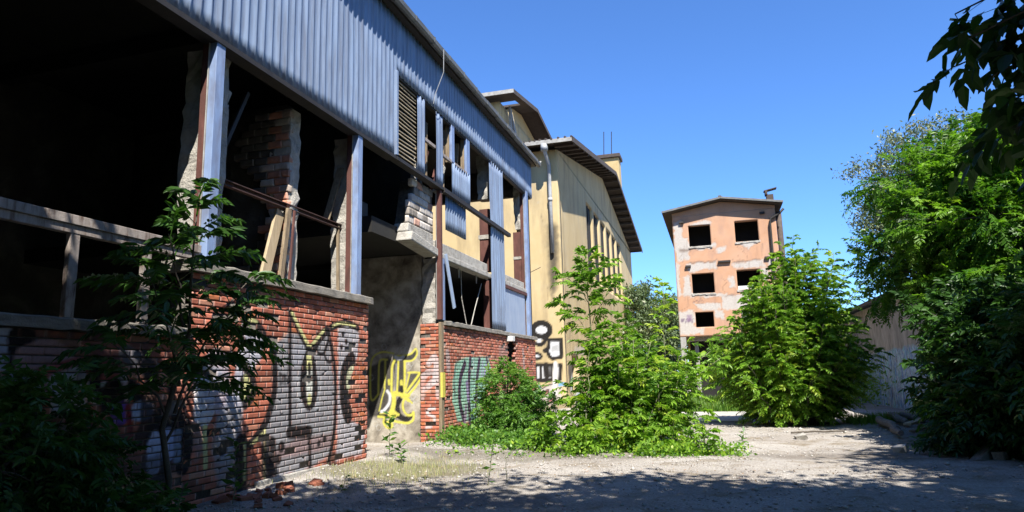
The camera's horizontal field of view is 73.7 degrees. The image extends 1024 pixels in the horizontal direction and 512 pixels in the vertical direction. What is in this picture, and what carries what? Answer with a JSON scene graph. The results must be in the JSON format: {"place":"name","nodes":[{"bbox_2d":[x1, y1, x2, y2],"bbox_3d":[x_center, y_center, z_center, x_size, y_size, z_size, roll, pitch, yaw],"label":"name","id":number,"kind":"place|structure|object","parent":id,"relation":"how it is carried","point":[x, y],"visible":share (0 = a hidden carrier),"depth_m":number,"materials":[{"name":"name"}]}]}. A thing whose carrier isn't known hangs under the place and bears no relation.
{"place":"outdoors","nodes":[
{"label":"outdoors","id":0,"kind":"place"},
{"bbox_2d":[183,385,1023,511],"bbox_3d":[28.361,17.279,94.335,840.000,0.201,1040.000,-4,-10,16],"label":"ground","id":1,"kind":"structure","parent":0,"point":[988,487],"depth_m":9.46,"materials":[{"name":"grey gravel"}]},
{"bbox_2d":[0,355,196,511],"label":"shade shrub","id":2,"kind":"object","parent":1,"relation":"on","point":[34,444],"visible":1,"depth_m":5.52,"materials":[{"name":"green plant"}]},
{"bbox_2d":[50,177,300,505],"bbox_3d":[-3.461,1.034,7.260,1.878,3.656,2.536,-4,-10,16],"label":"ailanthus tree","id":3,"kind":"object","parent":1,"relation":"on","point":[172,369],"visible":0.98,"depth_m":7.16,"materials":[{"name":"green plant"}]},
{"bbox_2d":[211,495,229,503],"bbox_3d":[-3.577,3.008,8.382,0.123,0.074,0.182,1,12,38],"label":"broken brick","id":4,"kind":"object","parent":1,"relation":"on","point":[222,499],"visible":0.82,"depth_m":8.36,"materials":[{"name":"red brick"}]},
{"bbox_2d":[221,436,247,503],"bbox_3d":[-3.391,2.625,8.373,0.300,0.826,0.337,-4,-10,16],"label":"weed","id":5,"kind":"object","parent":1,"relation":"on","point":[236,482],"visible":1,"depth_m":8.36,"materials":[{"name":"green plant"}]},
{"bbox_2d":[226,493,242,499],"bbox_3d":[-3.479,3.038,8.588,0.176,0.075,0.187,11,-14,18],"label":"broken brick","id":6,"kind":"object","parent":1,"relation":"on","point":[229,496],"visible":0.57,"depth_m":8.52,"materials":[{"name":"red brick"}]},
{"bbox_2d":[236,496,252,500],"bbox_3d":[-3.348,3.033,8.525,0.154,0.064,0.174,-13,-13,40],"label":"broken brick","id":7,"kind":"object","parent":1,"relation":"on","point":[244,498],"visible":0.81,"depth_m":8.48,"materials":[{"name":"red brick"}]},
{"bbox_2d":[252,494,260,498],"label":"broken brick","id":8,"kind":"object","parent":1,"relation":"on","point":[255,496],"visible":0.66,"depth_m":8.61,"materials":[{"name":"red brick"}]},
{"bbox_2d":[254,503,262,507],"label":"broken brick","id":9,"kind":"object","parent":1,"relation":"on","point":[257,505],"visible":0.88,"depth_m":8.12,"materials":[{"name":"red brick"}]},
{"bbox_2d":[261,491,271,498],"bbox_3d":[-3.122,3.056,8.710,0.085,0.086,0.149,-12,-4,6],"label":"broken brick","id":10,"kind":"object","parent":1,"relation":"on","point":[266,495],"visible":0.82,"depth_m":8.66,"materials":[{"name":"red brick"}]},
{"bbox_2d":[0,0,540,509],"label":"factory hall","id":11,"kind":"structure","parent":1,"relation":"on","point":[362,138],"depth_m":15.03,"materials":[{"name":"blue corrugated metal"},{"name":"brick"},{"name":"concrete"}]},
{"bbox_2d":[260,208,284,270],"bbox_3d":[-3.825,-0.162,10.862,0.069,1.295,0.621,-3,-10,11],"label":"wooden plank","id":12,"kind":"object","parent":11,"relation":"on","point":[273,237],"visible":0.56,"depth_m":10.88,"materials":[{"name":"beige wood"}]},
{"bbox_2d":[278,208,291,277],"bbox_3d":[-3.668,-0.165,11.011,0.070,1.300,0.370,-2,-10,3],"label":"wooden plank","id":13,"kind":"object","parent":11,"relation":"on","point":[284,246],"visible":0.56,"depth_m":11.01,"materials":[{"name":"brown wood"}]},
{"bbox_2d":[288,210,295,279],"bbox_3d":[-3.582,-0.141,11.103,0.038,1.265,0.220,-1,-10,0],"label":"wooden plank","id":14,"kind":"object","parent":11,"relation":"on","point":[291,244],"visible":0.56,"depth_m":11.10,"materials":[{"name":"brown wood"}]},
{"bbox_2d":[269,493,278,497],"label":"broken brick","id":15,"kind":"object","parent":1,"relation":"on","point":[272,495],"visible":0.56,"depth_m":8.68,"materials":[{"name":"red brick"}]},
{"bbox_2d":[272,496,282,500],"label":"broken brick","id":16,"kind":"object","parent":1,"relation":"on","point":[278,498],"visible":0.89,"depth_m":8.56,"materials":[{"name":"red brick"}]},
{"bbox_2d":[276,482,284,488],"bbox_3d":[-3.135,3.135,9.289,0.156,0.086,0.134,-23,-22,2],"label":"broken brick","id":17,"kind":"object","parent":1,"relation":"on","point":[281,485],"visible":0.58,"depth_m":9.23,"materials":[{"name":"red brick"}]},
{"bbox_2d":[275,490,286,494],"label":"broken brick","id":18,"kind":"object","parent":1,"relation":"on","point":[279,492],"visible":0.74,"depth_m":8.89,"materials":[{"name":"red brick"}]},
{"bbox_2d":[283,500,292,505],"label":"broken brick","id":19,"kind":"object","parent":1,"relation":"on","point":[287,503],"visible":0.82,"depth_m":8.27,"materials":[{"name":"red brick"}]},
{"bbox_2d":[283,485,294,492],"bbox_3d":[-2.975,3.124,9.118,0.148,0.079,0.117,11,8,43],"label":"broken brick","id":20,"kind":"object","parent":1,"relation":"on","point":[289,488],"visible":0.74,"depth_m":9.10,"materials":[{"name":"red brick"}]},
{"bbox_2d":[285,480,293,486],"bbox_3d":[-3.049,3.130,9.333,0.120,0.089,0.180,-11,-21,-26],"label":"broken brick","id":21,"kind":"object","parent":1,"relation":"on","point":[289,483],"visible":0.54,"depth_m":9.28,"materials":[{"name":"red brick"}]},
{"bbox_2d":[308,478,322,485],"bbox_3d":[-2.762,3.187,9.580,0.191,0.070,0.171,-4,11,35],"label":"broken brick","id":22,"kind":"object","parent":1,"relation":"on","point":[312,482],"visible":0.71,"depth_m":9.55,"materials":[{"name":"red brick"}]},
{"bbox_2d":[315,480,324,485],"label":"broken brick","id":23,"kind":"object","parent":1,"relation":"on","point":[320,483],"visible":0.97,"depth_m":9.53,"materials":[{"name":"red brick"}]},
{"bbox_2d":[339,475,350,490],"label":"weed","id":24,"kind":"object","parent":1,"relation":"on","point":[341,485],"visible":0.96,"depth_m":9.25,"materials":[{"name":"green plant"}]},
{"bbox_2d":[381,411,398,456],"bbox_3d":[-2.211,3.221,12.317,0.280,0.821,0.324,3,-11,-24],"label":"weed","id":25,"kind":"object","parent":1,"relation":"on","point":[392,419],"visible":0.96,"depth_m":12.32,"materials":[{"name":"green plant"}]},
{"bbox_2d":[270,444,527,504],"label":"dry grass","id":26,"kind":"structure","parent":1,"relation":"on","point":[429,465],"depth_m":11.05,"materials":[{"name":"beige plant"}]},
{"bbox_2d":[393,440,407,462],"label":"weed","id":27,"kind":"object","parent":1,"relation":"on","point":[404,451],"visible":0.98,"depth_m":11.86,"materials":[{"name":"green plant"}]},
{"bbox_2d":[418,422,556,450],"bbox_3d":[-0.377,4.046,15.302,2.719,0.562,2.966,-4,-10,16],"label":"ground cover","id":28,"kind":"object","parent":1,"relation":"on","point":[464,434],"visible":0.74,"depth_m":14.96,"materials":[{"name":"green plant"}]},
{"bbox_2d":[482,437,497,485],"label":"weed","id":29,"kind":"object","parent":1,"relation":"on","point":[486,467],"visible":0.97,"depth_m":9.47,"materials":[{"name":"green plant"}]},
{"bbox_2d":[469,355,559,437],"bbox_3d":[0.046,3.719,17.147,2.385,2.488,2.446,-4,-10,16],"label":"bush","id":30,"kind":"object","parent":1,"relation":"on","point":[516,412],"visible":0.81,"depth_m":16.85,"materials":[{"name":"green plant"}]},
{"bbox_2d":[432,132,642,410],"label":"yellow warehouse","id":31,"kind":"structure","parent":1,"relation":"on","point":[578,198],"depth_m":30.41,"materials":[{"name":"paint"}]},
{"bbox_2d":[481,89,551,141],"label":"dormer","id":32,"kind":"structure","parent":31,"relation":"in","point":[523,119],"depth_m":40.46,"materials":[{"name":"metal"}]},
{"bbox_2d":[586,206,591,270],"bbox_3d":[4.113,-0.755,36.824,0.100,4.000,1.790,-4,-10,16],"label":"window","id":33,"kind":"structure","parent":31,"relation":"in","point":[587,210],"depth_m":37.06,"materials":[{"name":"glass"}]},
{"bbox_2d":[593,215,599,280],"bbox_3d":[4.782,-0.381,39.056,0.100,4.000,1.790,-4,-10,16],"label":"window","id":34,"kind":"structure","parent":31,"relation":"in","point":[595,220],"depth_m":39.33,"materials":[{"name":"glass"}]},
{"bbox_2d":[600,224,605,287],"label":"window","id":35,"kind":"structure","parent":31,"relation":"in","point":[602,240],"depth_m":41.59,"materials":[{"name":"glass"}]},
{"bbox_2d":[606,231,611,292],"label":"window","id":36,"kind":"structure","parent":31,"relation":"in","point":[609,273],"depth_m":43.84,"materials":[{"name":"glass"}]},
{"bbox_2d":[612,238,616,296],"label":"window","id":37,"kind":"structure","parent":31,"relation":"in","point":[612,238],"depth_m":46.02,"materials":[{"name":"glass"}]},
{"bbox_2d":[617,245,620,299],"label":"window","id":38,"kind":"structure","parent":31,"relation":"in","point":[617,245],"depth_m":48.28,"materials":[{"name":"metal"}]},
{"bbox_2d":[543,245,633,405],"bbox_3d":[1.724,1.921,15.079,1.965,4.348,1.541,-4,-10,16],"label":"ailanthus sapling","id":39,"kind":"object","parent":1,"relation":"on","point":[586,276],"visible":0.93,"depth_m":15.12,"materials":[{"name":"green plant"}]},
{"bbox_2d":[425,436,757,457],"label":"creeping plants","id":40,"kind":"object","parent":1,"relation":"on","point":[676,450],"visible":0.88,"depth_m":12.51,"materials":[{"name":"green plant"}]},
{"bbox_2d":[521,309,731,455],"bbox_3d":[2.498,2.671,14.478,4.198,3.080,3.921,-4,-10,16],"label":"ailanthus thicket","id":41,"kind":"object","parent":1,"relation":"on","point":[630,408],"visible":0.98,"depth_m":13.84,"materials":[{"name":"green plant"}]},
{"bbox_2d":[620,275,687,385],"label":"broadleaf tree","id":42,"kind":"object","parent":1,"relation":"on","point":[641,297],"visible":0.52,"depth_m":47.14,"materials":[{"name":"green plant"}]},
{"bbox_2d":[645,276,681,426],"bbox_3d":[3.805,2.434,16.995,0.924,3.887,0.738,1,-10,-13],"label":"yellow green sapling","id":43,"kind":"object","parent":1,"relation":"on","point":[663,307],"visible":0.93,"depth_m":17.12,"materials":[{"name":"green plant"}]},
{"bbox_2d":[661,187,786,399],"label":"peach building","id":44,"kind":"structure","parent":1,"relation":"on","point":[723,246],"depth_m":32.06,"materials":[{"name":"paint"}]},
{"bbox_2d":[701,331,749,403],"bbox_3d":[8.670,4.158,25.887,3.021,3.449,2.488,-4,-10,16],"label":"elder bush","id":45,"kind":"object","parent":1,"relation":"on","point":[712,385],"visible":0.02,"depth_m":25.82,"materials":[{"name":"green plant"}]},
{"bbox_2d":[736,426,746,446],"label":"weed","id":46,"kind":"object","parent":1,"relation":"on","point":[742,432],"visible":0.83,"depth_m":13.77,"materials":[{"name":"green plant"}]},
{"bbox_2d":[700,234,894,427],"bbox_3d":[7.696,2.091,18.953,4.870,5.374,4.046,-8,-12,34],"label":"locust bush","id":47,"kind":"object","parent":1,"relation":"on","point":[799,364],"visible":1,"depth_m":18.13,"materials":[{"name":"green plant"}]},
{"bbox_2d":[794,433,807,439],"bbox_3d":[6.294,3.950,14.873,0.273,0.140,0.232,-17,-10,13],"label":"rubble lump","id":48,"kind":"object","parent":1,"relation":"on","point":[801,436],"visible":0.8,"depth_m":14.79,"materials":[{"name":"concrete"}]},
{"bbox_2d":[791,430,845,433],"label":"branch","id":49,"kind":"object","parent":1,"relation":"on","point":[817,431],"visible":0.98,"depth_m":15.65,"materials":[{"name":"brown plant"}]},
{"bbox_2d":[839,370,896,408],"bbox_3d":[13.338,4.830,28.670,3.429,3.526,9.286,-4,-10,16],"label":"hazel bush","id":50,"kind":"object","parent":1,"relation":"on","point":[877,392],"visible":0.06,"depth_m":25.02,"materials":[{"name":"green plant"}]},
{"bbox_2d":[841,410,921,425],"bbox_3d":[9.960,4.157,17.607,2.557,0.440,3.795,-4,-10,16],"label":"grass fringe","id":51,"kind":"object","parent":1,"relation":"on","point":[860,418],"depth_m":17.52,"materials":[{"name":"green plant"}]},
{"bbox_2d":[875,416,900,428],"bbox_3d":[8.644,3.860,15.685,0.246,0.244,2.116,-4,-10,16],"label":"log","id":52,"kind":"object","parent":1,"relation":"on","point":[880,420],"visible":0.77,"depth_m":15.71,"materials":[{"name":"wood"}]},
{"bbox_2d":[890,426,903,435],"bbox_3d":[8.094,3.670,14.351,0.155,0.170,0.504,-4,-10,11],"label":"log","id":53,"kind":"object","parent":1,"relation":"on","point":[896,430],"visible":1,"depth_m":14.26,"materials":[{"name":"wood"}]},
{"bbox_2d":[887,412,908,422],"bbox_3d":[9.417,3.954,16.676,0.201,0.216,1.967,-5,-11,20],"label":"log","id":54,"kind":"object","parent":1,"relation":"on","point":[898,418],"visible":0.84,"depth_m":16.39,"materials":[{"name":"brown wood"}]},
{"bbox_2d":[891,444,908,452],"bbox_3d":[6.844,3.406,12.037,0.202,0.144,0.227,-11,-12,-40],"label":"rubble lump","id":55,"kind":"object","parent":1,"relation":"on","point":[900,448],"visible":0.87,"depth_m":11.98,"materials":[{"name":"grey concrete"}]},
{"bbox_2d":[830,97,972,285],"bbox_3d":[18.606,-0.586,28.118,9.224,12.930,6.192,-4,-10,16],"label":"willow tree","id":56,"kind":"object","parent":1,"relation":"on","point":[868,222],"visible":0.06,"depth_m":28.83,"materials":[{"name":"green plant"}]},
{"bbox_2d":[899,412,929,424],"bbox_3d":[9.700,3.905,16.446,0.182,0.204,1.750,-4,-10,12],"label":"log","id":57,"kind":"object","parent":1,"relation":"on","point":[907,416],"visible":0.56,"depth_m":16.62,"materials":[{"name":"brown wood"}]},
{"bbox_2d":[903,418,929,425],"bbox_3d":[9.462,3.780,15.775,1.976,0.130,0.160,8,-14,-42],"label":"wooden board","id":58,"kind":"object","parent":57,"relation":"on","point":[911,422],"visible":0.5,"depth_m":15.25,"materials":[{"name":"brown wood"}]},
{"bbox_2d":[909,427,926,431],"bbox_3d":[9.003,3.720,14.846,1.611,0.100,0.120,7,-13,-40],"label":"wooden board","id":59,"kind":"object","parent":1,"relation":"on","point":[914,430],"visible":0.48,"depth_m":14.44,"materials":[{"name":"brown wood"}]},
{"bbox_2d":[837,229,1023,414],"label":"storage shed","id":60,"kind":"structure","parent":1,"relation":"on","point":[896,343],"depth_m":24.71,"materials":[{"name":"concrete"}]},
{"bbox_2d":[837,108,1023,334],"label":"locust tree","id":61,"kind":"object","parent":1,"relation":"on","point":[976,229],"visible":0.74,"depth_m":14.61,"materials":[{"name":"green plant"}]},
{"bbox_2d":[888,253,1023,461],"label":"dark shrub tree","id":62,"kind":"object","parent":1,"relation":"on","point":[970,399],"visible":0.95,"depth_m":11.49,"materials":[{"name":"green plant"}]},
{"bbox_2d":[908,0,1023,198],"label":"walnut tree","id":63,"kind":"object","parent":1,"relation":"on","point":[1005,116],"visible":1,"depth_m":3.80,"materials":[{"name":"green plant"}]},
{"bbox_2d":[969,445,992,460],"bbox_3d":[7.510,3.195,10.878,0.700,0.166,0.195,-10,-14,-40],"label":"rock","id":64,"kind":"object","parent":1,"relation":"on","point":[983,453],"depth_m":10.82,"materials":[{"name":"grey stone"}]},
{"bbox_2d":[990,451,1009,459],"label":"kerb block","id":65,"kind":"structure","parent":1,"relation":"on","point":[1002,455],"depth_m":10.73,"materials":[{"name":"grey concrete"}]},
{"bbox_2d":[245,444,1023,511],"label":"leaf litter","id":66,"kind":"object","parent":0,"point":[641,476],"visible":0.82,"depth_m":9.79,"materials":[{"name":"brown plant"}]},
{"bbox_2d":[664,395,749,411],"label":"grass","id":67,"kind":"structure","parent":0,"point":[715,407],"depth_m":24.93,"materials":[{"name":"green plant"}]},
{"bbox_2d":[404,0,1023,373],"label":"sky","id":68,"kind":"structure","parent":0,"point":[699,100],"materials":[{"name":"blue"}]},
{"bbox_2d":[681,411,752,422],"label":"concrete path","id":69,"kind":"structure","parent":0,"point":[728,417],"depth_m":21.78,"materials":[{"name":"grey concrete"}]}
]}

